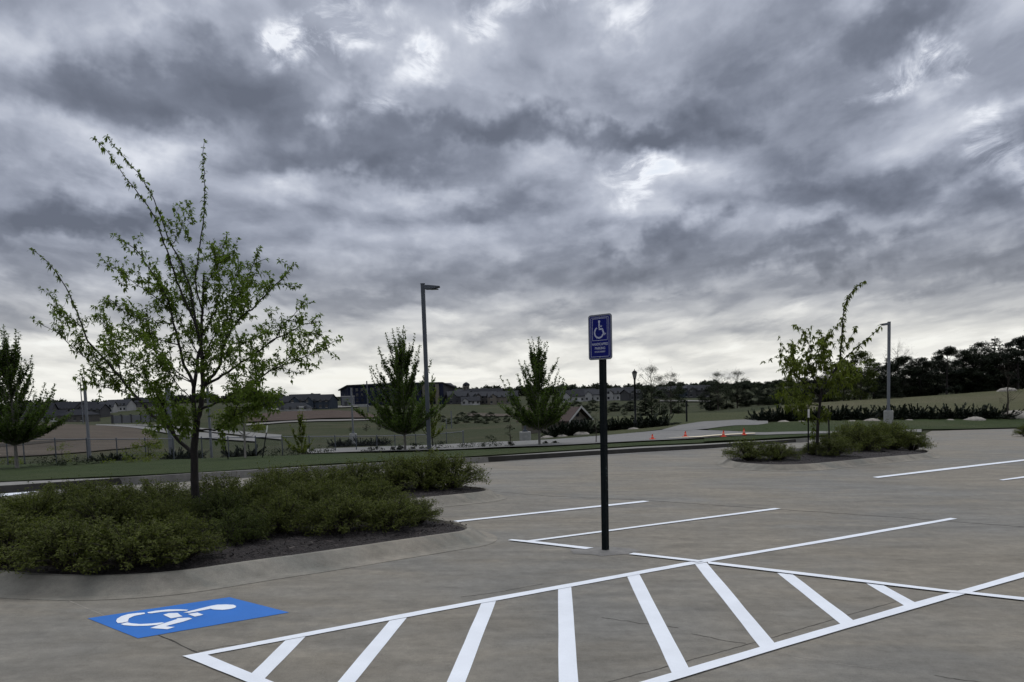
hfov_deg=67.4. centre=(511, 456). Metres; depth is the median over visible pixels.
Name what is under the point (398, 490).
shrub
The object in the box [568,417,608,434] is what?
evergreen shrub
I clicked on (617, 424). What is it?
evergreen shrub
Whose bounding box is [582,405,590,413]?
leafy tree
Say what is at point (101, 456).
evergreen shrub
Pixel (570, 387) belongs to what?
treeline
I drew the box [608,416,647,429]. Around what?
evergreen shrub
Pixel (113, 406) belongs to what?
house
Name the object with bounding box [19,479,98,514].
shrub
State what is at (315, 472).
shrub
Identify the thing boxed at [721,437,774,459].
shrub
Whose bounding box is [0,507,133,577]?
shrub
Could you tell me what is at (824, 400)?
woodland tree
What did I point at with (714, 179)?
sky
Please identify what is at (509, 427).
sapling
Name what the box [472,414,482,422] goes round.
leafy tree
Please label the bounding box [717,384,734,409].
leafy tree
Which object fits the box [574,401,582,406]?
leafy tree
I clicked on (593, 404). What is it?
leafy tree
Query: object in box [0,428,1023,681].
parking lot
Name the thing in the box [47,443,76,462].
leafy shrub
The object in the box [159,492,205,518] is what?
shrub
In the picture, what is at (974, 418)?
rock
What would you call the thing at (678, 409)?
leafy tree
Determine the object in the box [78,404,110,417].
house
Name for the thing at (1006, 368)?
woodland tree
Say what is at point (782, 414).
evergreen shrub
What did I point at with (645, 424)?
evergreen shrub
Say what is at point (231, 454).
evergreen shrub
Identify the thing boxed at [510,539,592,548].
parking line
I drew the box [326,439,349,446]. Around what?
evergreen shrub
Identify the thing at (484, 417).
leafy tree
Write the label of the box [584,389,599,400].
house
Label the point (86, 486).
shrub
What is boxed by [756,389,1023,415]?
hill
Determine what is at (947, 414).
evergreen shrub
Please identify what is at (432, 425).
leafy tree
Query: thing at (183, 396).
treeline
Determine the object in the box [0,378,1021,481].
terrain
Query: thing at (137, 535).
shrub
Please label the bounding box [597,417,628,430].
evergreen shrub
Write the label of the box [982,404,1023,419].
evergreen shrub
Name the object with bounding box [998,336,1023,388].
pine tree
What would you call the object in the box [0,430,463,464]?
chain link fence
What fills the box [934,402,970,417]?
evergreen shrub
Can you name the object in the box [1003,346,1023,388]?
woodland tree
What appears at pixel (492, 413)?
leafy tree
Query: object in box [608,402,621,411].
woodland tree
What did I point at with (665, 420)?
evergreen shrub
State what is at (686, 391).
house
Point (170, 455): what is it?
evergreen shrub
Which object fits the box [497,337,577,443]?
maple tree
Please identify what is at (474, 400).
house
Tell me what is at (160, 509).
shrub
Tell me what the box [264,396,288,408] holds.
house
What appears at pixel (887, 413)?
light pole
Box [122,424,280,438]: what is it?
road
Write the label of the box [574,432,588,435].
rock
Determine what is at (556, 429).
evergreen shrub
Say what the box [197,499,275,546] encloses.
shrub
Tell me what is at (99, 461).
shrub
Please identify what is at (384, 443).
evergreen shrub
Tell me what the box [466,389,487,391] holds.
house
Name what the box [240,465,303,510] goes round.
shrub
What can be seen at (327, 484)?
shrub
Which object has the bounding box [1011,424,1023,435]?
shrub
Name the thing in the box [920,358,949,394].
woodland tree
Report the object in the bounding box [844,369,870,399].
woodland tree
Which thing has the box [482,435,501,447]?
shrub
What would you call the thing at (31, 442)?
dirt track
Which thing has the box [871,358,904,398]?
spruce tree
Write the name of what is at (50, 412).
house
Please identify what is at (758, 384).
leafy tree
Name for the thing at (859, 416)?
evergreen shrub
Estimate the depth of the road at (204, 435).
118.55 m
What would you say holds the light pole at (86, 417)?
on the terrain at (476, 432)
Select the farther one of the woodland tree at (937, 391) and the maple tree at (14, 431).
the woodland tree at (937, 391)
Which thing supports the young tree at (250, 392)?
on the mulch bed at (199, 561)
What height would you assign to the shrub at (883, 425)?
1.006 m
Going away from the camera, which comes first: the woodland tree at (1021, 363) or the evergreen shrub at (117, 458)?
the evergreen shrub at (117, 458)
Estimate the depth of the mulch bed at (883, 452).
20.59 m
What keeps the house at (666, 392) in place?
on the terrain at (476, 432)
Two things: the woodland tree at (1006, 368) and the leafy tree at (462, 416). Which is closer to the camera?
the woodland tree at (1006, 368)
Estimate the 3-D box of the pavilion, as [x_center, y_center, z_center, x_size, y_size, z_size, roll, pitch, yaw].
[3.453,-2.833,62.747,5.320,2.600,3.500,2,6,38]
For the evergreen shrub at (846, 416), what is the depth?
56.38 m
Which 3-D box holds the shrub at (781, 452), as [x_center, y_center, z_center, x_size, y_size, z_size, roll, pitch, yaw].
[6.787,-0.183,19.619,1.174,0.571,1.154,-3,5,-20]
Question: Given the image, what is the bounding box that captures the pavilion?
[517,406,592,433]
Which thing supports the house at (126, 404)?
on the terrain at (476, 432)
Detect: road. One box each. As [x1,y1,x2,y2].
[96,424,254,440]
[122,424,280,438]
[307,429,921,452]
[662,419,767,429]
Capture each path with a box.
[246,419,380,424]
[670,433,752,437]
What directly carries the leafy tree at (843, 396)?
on the terrain at (476, 432)
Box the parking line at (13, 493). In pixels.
[2,492,26,495]
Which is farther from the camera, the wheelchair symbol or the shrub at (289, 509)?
the shrub at (289, 509)
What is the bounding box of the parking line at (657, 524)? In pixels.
[529,508,779,540]
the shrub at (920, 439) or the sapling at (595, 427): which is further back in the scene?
the sapling at (595, 427)
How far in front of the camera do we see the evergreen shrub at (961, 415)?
55.92 m
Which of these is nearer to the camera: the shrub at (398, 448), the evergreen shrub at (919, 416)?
the shrub at (398, 448)
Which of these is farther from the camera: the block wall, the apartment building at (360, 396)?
the apartment building at (360, 396)
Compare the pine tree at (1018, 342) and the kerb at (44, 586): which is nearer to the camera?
the kerb at (44, 586)
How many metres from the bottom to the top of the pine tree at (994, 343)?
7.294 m
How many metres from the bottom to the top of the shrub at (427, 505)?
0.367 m
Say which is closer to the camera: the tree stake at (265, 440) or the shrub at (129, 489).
the shrub at (129, 489)
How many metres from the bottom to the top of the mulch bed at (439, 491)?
0.159 m
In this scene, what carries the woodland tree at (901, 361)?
on the terrain at (476, 432)
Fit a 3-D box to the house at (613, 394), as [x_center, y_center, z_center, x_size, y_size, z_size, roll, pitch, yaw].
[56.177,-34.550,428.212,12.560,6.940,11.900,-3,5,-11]
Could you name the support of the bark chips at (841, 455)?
on the mulch bed at (883, 452)
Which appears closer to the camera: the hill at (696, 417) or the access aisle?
the access aisle
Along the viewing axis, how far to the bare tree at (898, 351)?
109.37 m
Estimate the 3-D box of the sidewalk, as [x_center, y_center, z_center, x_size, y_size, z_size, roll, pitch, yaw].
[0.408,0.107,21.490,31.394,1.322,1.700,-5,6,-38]
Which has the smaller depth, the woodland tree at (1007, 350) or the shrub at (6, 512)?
the shrub at (6, 512)
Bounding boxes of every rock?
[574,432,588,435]
[864,418,879,420]
[963,416,985,420]
[996,387,1016,391]
[1001,410,1023,418]
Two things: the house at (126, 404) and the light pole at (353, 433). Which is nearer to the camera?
the light pole at (353, 433)
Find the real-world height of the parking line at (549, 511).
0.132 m
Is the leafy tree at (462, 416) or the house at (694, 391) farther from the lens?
the house at (694, 391)
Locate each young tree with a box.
[29,134,343,510]
[760,281,882,455]
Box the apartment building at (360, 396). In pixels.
[338,382,455,405]
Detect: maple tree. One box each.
[0,324,73,467]
[345,325,456,451]
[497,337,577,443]
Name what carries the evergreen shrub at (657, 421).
on the terrain at (476, 432)
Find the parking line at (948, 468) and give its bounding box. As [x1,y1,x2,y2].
[876,459,1023,477]
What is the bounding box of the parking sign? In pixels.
[588,313,611,549]
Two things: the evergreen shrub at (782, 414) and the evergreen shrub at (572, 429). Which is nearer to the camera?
the evergreen shrub at (572, 429)
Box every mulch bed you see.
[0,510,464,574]
[381,485,483,498]
[732,447,926,464]
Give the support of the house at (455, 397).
on the terrain at (476, 432)
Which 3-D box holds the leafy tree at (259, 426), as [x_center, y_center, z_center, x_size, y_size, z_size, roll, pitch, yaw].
[-10.179,-1.289,29.140,2.476,3.290,2.119,1,5,31]
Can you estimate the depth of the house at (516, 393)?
445.74 m
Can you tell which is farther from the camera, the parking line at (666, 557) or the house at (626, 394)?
the house at (626, 394)
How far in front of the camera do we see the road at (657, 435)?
35.05 m
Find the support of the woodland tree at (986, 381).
on the terrain at (476, 432)
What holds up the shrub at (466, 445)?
on the terrain at (476, 432)
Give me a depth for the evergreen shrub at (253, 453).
33.90 m
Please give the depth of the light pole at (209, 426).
35.94 m
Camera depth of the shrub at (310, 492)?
9.60 m
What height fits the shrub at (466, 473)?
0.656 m
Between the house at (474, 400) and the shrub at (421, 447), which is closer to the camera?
the shrub at (421, 447)
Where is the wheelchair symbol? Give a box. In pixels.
[88,597,287,637]
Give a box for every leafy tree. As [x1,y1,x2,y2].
[211,379,270,457]
[421,384,443,444]
[452,416,461,423]
[456,412,466,420]
[462,415,471,422]
[467,411,477,419]
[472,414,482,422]
[481,416,489,423]
[485,412,496,420]
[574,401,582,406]
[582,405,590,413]
[587,400,599,410]
[636,361,666,413]
[647,390,670,414]
[658,369,682,413]
[668,386,688,413]
[701,369,730,409]
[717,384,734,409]
[723,366,752,407]
[749,382,766,404]
[765,380,786,404]
[774,377,797,404]
[828,361,859,400]
[844,350,880,399]
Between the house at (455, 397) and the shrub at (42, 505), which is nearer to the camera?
the shrub at (42, 505)
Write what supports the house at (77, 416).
on the terrain at (476, 432)
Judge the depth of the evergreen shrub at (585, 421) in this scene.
45.77 m
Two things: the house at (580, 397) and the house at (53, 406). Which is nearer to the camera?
the house at (53, 406)
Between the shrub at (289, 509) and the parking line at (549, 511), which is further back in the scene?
the parking line at (549, 511)
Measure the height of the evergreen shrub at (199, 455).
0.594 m
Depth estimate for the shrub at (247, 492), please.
9.94 m
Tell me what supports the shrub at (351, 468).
on the mulch bed at (439, 491)
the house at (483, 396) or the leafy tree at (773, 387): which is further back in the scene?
the house at (483, 396)
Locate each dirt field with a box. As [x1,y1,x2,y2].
[0,424,157,456]
[467,413,509,415]
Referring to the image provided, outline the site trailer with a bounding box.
[341,396,354,405]
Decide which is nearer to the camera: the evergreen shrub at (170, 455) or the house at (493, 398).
the evergreen shrub at (170, 455)
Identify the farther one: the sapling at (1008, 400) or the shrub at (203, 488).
the sapling at (1008, 400)
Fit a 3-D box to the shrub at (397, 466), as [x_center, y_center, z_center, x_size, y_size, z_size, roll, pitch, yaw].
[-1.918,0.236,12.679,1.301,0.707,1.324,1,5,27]
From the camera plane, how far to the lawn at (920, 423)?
49.90 m
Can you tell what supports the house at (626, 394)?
on the terrain at (476, 432)
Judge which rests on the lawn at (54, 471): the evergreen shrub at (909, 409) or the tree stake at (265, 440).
the tree stake at (265, 440)
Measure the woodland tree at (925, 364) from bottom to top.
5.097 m
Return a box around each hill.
[607,411,753,434]
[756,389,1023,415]
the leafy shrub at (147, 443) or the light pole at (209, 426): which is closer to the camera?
the leafy shrub at (147, 443)
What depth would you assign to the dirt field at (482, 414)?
219.36 m
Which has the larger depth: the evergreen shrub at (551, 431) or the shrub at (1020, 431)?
the evergreen shrub at (551, 431)
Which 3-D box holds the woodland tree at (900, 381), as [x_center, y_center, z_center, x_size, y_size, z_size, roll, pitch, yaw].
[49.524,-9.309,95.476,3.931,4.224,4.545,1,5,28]
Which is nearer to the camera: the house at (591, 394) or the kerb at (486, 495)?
the kerb at (486, 495)
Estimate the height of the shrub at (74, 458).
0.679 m
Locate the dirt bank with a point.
(287, 415)
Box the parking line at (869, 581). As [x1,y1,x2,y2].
[707,561,1023,599]
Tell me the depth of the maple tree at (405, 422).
30.54 m
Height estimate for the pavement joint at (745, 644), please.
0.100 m
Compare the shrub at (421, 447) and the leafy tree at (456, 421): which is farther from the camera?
the leafy tree at (456, 421)
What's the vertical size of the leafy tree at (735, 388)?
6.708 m
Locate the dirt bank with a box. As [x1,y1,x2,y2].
[247,410,375,420]
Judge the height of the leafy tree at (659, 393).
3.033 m
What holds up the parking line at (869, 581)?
on the parking lot
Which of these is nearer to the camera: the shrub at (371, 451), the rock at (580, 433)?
the shrub at (371, 451)
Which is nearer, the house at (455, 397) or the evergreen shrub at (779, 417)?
the evergreen shrub at (779, 417)
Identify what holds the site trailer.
on the terrain at (476, 432)
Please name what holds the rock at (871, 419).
on the terrain at (476, 432)
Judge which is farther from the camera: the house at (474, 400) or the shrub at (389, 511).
the house at (474, 400)
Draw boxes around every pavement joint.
[159,635,199,652]
[505,492,1023,526]
[609,602,892,681]
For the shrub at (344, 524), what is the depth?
8.46 m
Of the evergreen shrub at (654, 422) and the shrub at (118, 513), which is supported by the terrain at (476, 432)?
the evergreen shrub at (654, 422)
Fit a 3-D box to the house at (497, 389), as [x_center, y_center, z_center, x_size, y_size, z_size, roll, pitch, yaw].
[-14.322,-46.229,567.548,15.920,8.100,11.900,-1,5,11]
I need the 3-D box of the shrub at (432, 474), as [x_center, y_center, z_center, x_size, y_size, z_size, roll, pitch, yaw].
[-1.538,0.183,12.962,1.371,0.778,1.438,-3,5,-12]
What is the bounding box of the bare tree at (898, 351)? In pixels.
[880,341,912,374]
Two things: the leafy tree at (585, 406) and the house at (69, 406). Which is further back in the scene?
the house at (69, 406)
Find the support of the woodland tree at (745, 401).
on the terrain at (476, 432)
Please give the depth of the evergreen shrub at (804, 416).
56.08 m
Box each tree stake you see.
[262,426,267,456]
[807,409,809,450]
[828,405,829,438]
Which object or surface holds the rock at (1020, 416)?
on the terrain at (476, 432)
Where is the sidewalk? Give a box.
[0,438,807,493]
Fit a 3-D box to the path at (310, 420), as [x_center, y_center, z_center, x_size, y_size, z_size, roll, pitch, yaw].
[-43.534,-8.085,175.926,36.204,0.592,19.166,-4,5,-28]
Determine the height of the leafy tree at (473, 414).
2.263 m
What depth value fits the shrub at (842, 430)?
25.12 m
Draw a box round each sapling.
[504,417,514,445]
[590,410,599,443]
[995,355,1021,418]
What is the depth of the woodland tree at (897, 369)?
100.88 m
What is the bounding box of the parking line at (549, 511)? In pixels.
[456,501,646,521]
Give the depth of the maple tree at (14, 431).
26.67 m
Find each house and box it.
[19,403,58,419]
[39,410,68,421]
[55,401,82,410]
[56,409,99,421]
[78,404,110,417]
[98,402,118,412]
[107,399,136,410]
[134,398,161,406]
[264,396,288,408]
[278,402,312,410]
[288,394,319,402]
[304,394,338,408]
[446,391,469,403]
[460,396,480,404]
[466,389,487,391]
[466,392,476,396]
[475,391,496,404]
[487,391,509,404]
[488,388,503,390]
[497,391,519,402]
[560,390,584,401]
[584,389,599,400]
[607,388,623,400]
[619,389,642,400]
[653,386,676,398]
[677,384,689,397]
[687,385,709,397]
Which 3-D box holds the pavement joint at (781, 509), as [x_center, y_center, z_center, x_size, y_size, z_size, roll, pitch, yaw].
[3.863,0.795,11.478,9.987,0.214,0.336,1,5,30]
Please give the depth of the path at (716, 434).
32.15 m
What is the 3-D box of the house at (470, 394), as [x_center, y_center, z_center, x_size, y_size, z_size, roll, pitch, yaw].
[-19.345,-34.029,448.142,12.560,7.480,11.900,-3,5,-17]
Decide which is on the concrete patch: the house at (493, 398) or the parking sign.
the parking sign
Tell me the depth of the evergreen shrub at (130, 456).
32.10 m
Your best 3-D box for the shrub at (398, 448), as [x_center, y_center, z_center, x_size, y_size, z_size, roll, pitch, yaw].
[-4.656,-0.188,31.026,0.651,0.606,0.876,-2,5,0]
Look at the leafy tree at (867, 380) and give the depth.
89.20 m
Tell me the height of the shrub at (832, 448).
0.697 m
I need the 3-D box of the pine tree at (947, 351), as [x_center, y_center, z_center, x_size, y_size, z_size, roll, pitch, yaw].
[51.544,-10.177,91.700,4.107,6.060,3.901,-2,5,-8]
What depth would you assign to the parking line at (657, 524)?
10.14 m
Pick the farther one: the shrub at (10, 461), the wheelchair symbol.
the shrub at (10, 461)
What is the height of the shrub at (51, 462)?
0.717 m
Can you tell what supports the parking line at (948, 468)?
on the parking lot
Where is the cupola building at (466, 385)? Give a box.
[455,382,486,390]
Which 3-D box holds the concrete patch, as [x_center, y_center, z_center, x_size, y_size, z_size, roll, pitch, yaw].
[1.024,1.020,8.270,0.779,0.026,0.510,-2,5,0]
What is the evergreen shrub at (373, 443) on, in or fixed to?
on the terrain at (476, 432)
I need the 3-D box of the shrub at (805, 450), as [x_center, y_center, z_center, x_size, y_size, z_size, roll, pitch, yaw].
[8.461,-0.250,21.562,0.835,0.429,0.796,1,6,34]
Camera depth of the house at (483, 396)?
434.24 m
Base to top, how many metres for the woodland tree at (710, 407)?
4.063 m
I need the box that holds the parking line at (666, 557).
[630,553,702,561]
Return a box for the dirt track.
[0,438,85,446]
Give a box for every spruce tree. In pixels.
[636,390,656,416]
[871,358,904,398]
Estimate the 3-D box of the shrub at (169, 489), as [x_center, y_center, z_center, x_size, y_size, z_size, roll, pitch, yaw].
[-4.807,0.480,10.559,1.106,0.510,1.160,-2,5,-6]
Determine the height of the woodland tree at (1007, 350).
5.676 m
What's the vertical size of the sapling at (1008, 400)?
5.071 m
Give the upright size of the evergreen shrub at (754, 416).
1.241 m
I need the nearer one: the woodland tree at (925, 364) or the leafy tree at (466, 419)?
the woodland tree at (925, 364)
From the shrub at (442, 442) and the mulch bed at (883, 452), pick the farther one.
the shrub at (442, 442)
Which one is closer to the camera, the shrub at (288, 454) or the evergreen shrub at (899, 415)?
the shrub at (288, 454)
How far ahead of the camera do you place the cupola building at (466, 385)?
595.26 m
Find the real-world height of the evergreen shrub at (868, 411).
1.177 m
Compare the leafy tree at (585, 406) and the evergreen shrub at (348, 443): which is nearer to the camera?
the evergreen shrub at (348, 443)
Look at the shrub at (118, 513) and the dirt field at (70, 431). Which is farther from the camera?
the dirt field at (70, 431)
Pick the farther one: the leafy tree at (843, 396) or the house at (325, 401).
the house at (325, 401)
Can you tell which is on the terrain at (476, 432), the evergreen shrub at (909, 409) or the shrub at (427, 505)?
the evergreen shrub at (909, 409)
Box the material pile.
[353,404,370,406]
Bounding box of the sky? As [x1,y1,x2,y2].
[0,0,1023,438]
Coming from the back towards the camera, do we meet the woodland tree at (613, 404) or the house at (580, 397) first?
the house at (580, 397)
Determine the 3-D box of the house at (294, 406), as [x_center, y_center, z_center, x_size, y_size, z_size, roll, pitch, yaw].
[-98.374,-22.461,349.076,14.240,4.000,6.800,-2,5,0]
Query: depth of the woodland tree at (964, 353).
94.76 m
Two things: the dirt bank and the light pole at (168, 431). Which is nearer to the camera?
the light pole at (168, 431)
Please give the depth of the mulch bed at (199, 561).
7.82 m
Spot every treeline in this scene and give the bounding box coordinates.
[1,393,340,406]
[454,379,837,395]
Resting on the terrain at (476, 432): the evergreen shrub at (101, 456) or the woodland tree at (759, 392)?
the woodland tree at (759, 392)
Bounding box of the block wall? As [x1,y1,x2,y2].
[111,414,157,423]
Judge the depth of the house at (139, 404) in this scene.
553.16 m
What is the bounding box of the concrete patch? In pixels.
[571,547,640,555]
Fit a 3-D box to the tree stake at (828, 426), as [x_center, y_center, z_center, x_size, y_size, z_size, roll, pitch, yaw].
[8.841,-0.838,21.424,0.054,1.180,0.036,-2,5,0]
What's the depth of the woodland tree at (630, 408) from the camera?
169.14 m
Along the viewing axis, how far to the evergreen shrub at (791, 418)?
56.01 m
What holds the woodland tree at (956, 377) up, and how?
on the terrain at (476, 432)
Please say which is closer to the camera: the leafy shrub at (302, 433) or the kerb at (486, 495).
the kerb at (486, 495)
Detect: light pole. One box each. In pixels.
[80,383,83,423]
[83,385,90,457]
[165,389,174,453]
[206,387,212,457]
[349,388,356,443]
[366,381,368,411]
[420,283,439,450]
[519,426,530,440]
[879,321,892,422]
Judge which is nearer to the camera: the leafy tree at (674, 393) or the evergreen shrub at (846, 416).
the evergreen shrub at (846, 416)
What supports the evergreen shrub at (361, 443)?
on the terrain at (476, 432)
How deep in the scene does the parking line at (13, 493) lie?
13.47 m
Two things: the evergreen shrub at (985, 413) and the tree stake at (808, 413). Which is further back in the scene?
the evergreen shrub at (985, 413)
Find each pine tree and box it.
[929,345,964,394]
[976,338,1010,387]
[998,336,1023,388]
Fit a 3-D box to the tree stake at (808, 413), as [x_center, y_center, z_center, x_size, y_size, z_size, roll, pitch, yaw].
[7.883,-0.704,20.416,0.042,1.108,0.039,-2,5,0]
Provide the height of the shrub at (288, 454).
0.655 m
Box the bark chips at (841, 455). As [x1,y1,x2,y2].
[746,446,926,463]
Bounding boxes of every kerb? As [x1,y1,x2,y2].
[0,515,496,600]
[397,485,506,511]
[717,447,940,470]
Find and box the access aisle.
[184,518,1023,681]
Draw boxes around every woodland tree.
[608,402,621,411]
[621,401,638,410]
[697,386,721,410]
[733,384,758,406]
[754,381,776,404]
[789,377,817,403]
[804,377,833,402]
[811,371,853,401]
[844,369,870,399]
[857,362,892,398]
[866,363,908,397]
[878,355,929,396]
[895,365,927,396]
[898,357,940,396]
[913,360,952,395]
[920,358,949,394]
[939,360,974,393]
[940,349,987,393]
[943,353,1003,392]
[965,341,1005,391]
[969,353,1020,390]
[985,347,1023,387]
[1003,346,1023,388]
[1014,330,1023,388]
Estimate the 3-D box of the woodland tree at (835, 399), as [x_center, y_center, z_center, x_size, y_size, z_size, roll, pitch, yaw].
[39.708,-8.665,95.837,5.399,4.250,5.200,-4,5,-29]
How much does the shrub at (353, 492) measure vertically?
0.563 m
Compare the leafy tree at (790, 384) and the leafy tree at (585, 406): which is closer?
the leafy tree at (790, 384)
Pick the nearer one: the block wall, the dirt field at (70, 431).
the dirt field at (70, 431)
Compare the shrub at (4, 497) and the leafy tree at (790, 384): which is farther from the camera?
the leafy tree at (790, 384)
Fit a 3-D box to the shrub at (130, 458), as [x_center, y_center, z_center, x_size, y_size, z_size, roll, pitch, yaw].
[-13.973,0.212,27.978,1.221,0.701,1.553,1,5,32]
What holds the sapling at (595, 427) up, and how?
on the terrain at (476, 432)
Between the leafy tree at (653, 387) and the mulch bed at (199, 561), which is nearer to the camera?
the mulch bed at (199, 561)
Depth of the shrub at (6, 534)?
6.99 m
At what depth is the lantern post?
46.82 m
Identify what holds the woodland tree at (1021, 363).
on the terrain at (476, 432)
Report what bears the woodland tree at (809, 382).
on the terrain at (476, 432)
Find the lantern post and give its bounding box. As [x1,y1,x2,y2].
[632,369,637,425]
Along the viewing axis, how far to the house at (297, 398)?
385.33 m
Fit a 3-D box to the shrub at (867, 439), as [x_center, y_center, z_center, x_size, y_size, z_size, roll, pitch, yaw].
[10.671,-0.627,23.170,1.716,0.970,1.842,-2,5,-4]
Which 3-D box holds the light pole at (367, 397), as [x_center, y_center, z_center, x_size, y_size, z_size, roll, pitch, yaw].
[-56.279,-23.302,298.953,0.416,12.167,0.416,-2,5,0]
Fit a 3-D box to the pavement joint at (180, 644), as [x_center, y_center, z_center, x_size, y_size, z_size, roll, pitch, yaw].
[-1.876,1.265,4.811,1.517,0.026,0.031,2,6,41]
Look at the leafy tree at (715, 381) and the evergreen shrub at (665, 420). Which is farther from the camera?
the leafy tree at (715, 381)
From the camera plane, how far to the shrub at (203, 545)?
7.12 m
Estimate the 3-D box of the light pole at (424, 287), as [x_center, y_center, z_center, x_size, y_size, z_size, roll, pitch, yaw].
[-3.050,-3.447,29.812,0.738,6.466,0.300,-2,5,0]
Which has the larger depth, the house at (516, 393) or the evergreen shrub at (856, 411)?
the house at (516, 393)
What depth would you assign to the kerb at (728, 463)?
19.13 m
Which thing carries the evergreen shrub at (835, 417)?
on the terrain at (476, 432)
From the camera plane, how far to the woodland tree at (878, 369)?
98.27 m
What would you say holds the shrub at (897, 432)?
on the mulch bed at (883, 452)
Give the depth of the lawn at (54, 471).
24.55 m
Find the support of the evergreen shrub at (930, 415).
on the terrain at (476, 432)
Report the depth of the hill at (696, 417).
59.28 m
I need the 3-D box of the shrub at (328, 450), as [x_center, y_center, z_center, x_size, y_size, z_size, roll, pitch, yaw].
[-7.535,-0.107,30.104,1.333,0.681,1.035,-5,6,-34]
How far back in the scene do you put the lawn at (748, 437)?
32.02 m
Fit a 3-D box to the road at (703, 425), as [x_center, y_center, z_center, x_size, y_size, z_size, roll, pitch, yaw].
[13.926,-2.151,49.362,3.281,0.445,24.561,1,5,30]
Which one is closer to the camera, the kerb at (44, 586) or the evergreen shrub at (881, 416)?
the kerb at (44, 586)
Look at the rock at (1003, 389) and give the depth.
87.36 m
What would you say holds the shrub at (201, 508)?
on the mulch bed at (199, 561)
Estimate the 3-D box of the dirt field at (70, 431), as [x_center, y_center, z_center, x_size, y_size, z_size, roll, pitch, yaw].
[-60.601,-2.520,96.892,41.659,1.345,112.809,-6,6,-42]
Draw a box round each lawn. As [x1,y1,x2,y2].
[0,439,703,480]
[704,432,920,441]
[708,418,1023,431]
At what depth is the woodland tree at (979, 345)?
96.71 m
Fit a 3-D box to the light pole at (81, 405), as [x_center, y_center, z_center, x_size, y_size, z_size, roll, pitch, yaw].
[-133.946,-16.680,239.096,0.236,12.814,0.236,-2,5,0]
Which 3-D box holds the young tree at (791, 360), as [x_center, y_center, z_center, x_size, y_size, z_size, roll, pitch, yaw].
[8.218,-2.364,20.763,3.283,4.805,3.094,-2,5,0]
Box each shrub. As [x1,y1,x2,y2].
[0,457,26,464]
[0,477,87,530]
[0,489,52,512]
[0,499,17,529]
[0,504,78,563]
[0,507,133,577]
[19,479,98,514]
[24,455,63,465]
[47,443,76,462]
[52,508,197,574]
[55,488,155,533]
[56,457,91,465]
[67,473,123,497]
[84,478,164,517]
[85,455,112,463]
[89,453,111,460]
[100,453,152,463]
[103,453,125,460]
[115,452,142,459]
[117,474,190,508]
[121,494,202,532]
[122,427,167,460]
[131,508,226,567]
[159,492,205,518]
[160,447,188,459]
[172,450,208,458]
[179,468,245,505]
[186,482,252,523]
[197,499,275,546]
[214,474,287,514]
[220,446,243,457]
[235,444,267,456]
[239,460,316,489]
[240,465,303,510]
[240,489,325,533]
[251,474,335,516]
[266,447,300,455]
[283,408,314,453]
[291,460,361,486]
[293,488,379,535]
[301,445,334,454]
[303,469,361,507]
[314,476,398,518]
[317,457,395,487]
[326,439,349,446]
[337,438,357,446]
[352,437,370,445]
[353,475,412,511]
[354,487,430,532]
[359,446,384,452]
[359,449,428,491]
[363,437,384,445]
[375,437,392,445]
[388,443,463,490]
[390,445,403,451]
[398,495,442,523]
[410,442,426,450]
[421,452,491,487]
[431,441,450,449]
[457,441,484,448]
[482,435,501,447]
[540,420,569,436]
[548,420,589,434]
[554,419,598,435]
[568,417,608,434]
[574,417,599,433]
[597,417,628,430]
[607,416,640,429]
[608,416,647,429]
[621,414,655,427]
[633,414,662,427]
[636,414,669,426]
[646,413,682,425]
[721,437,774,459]
[744,407,780,421]
[757,438,801,459]
[758,406,792,421]
[765,405,797,420]
[772,409,815,420]
[792,406,822,420]
[798,441,821,454]
[808,434,863,455]
[812,406,847,420]
[814,404,856,419]
[819,420,864,443]
[830,405,861,419]
[835,420,896,450]
[845,405,882,419]
[853,408,884,418]
[860,417,916,434]
[862,404,903,417]
[872,417,923,449]
[874,403,919,419]
[892,405,928,418]
[892,431,936,449]
[901,403,935,417]
[910,406,947,419]
[920,404,963,418]
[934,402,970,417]
[950,406,987,418]
[954,403,997,418]
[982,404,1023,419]
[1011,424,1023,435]
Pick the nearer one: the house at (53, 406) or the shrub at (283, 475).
the shrub at (283, 475)
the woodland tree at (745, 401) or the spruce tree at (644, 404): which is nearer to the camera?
the spruce tree at (644, 404)

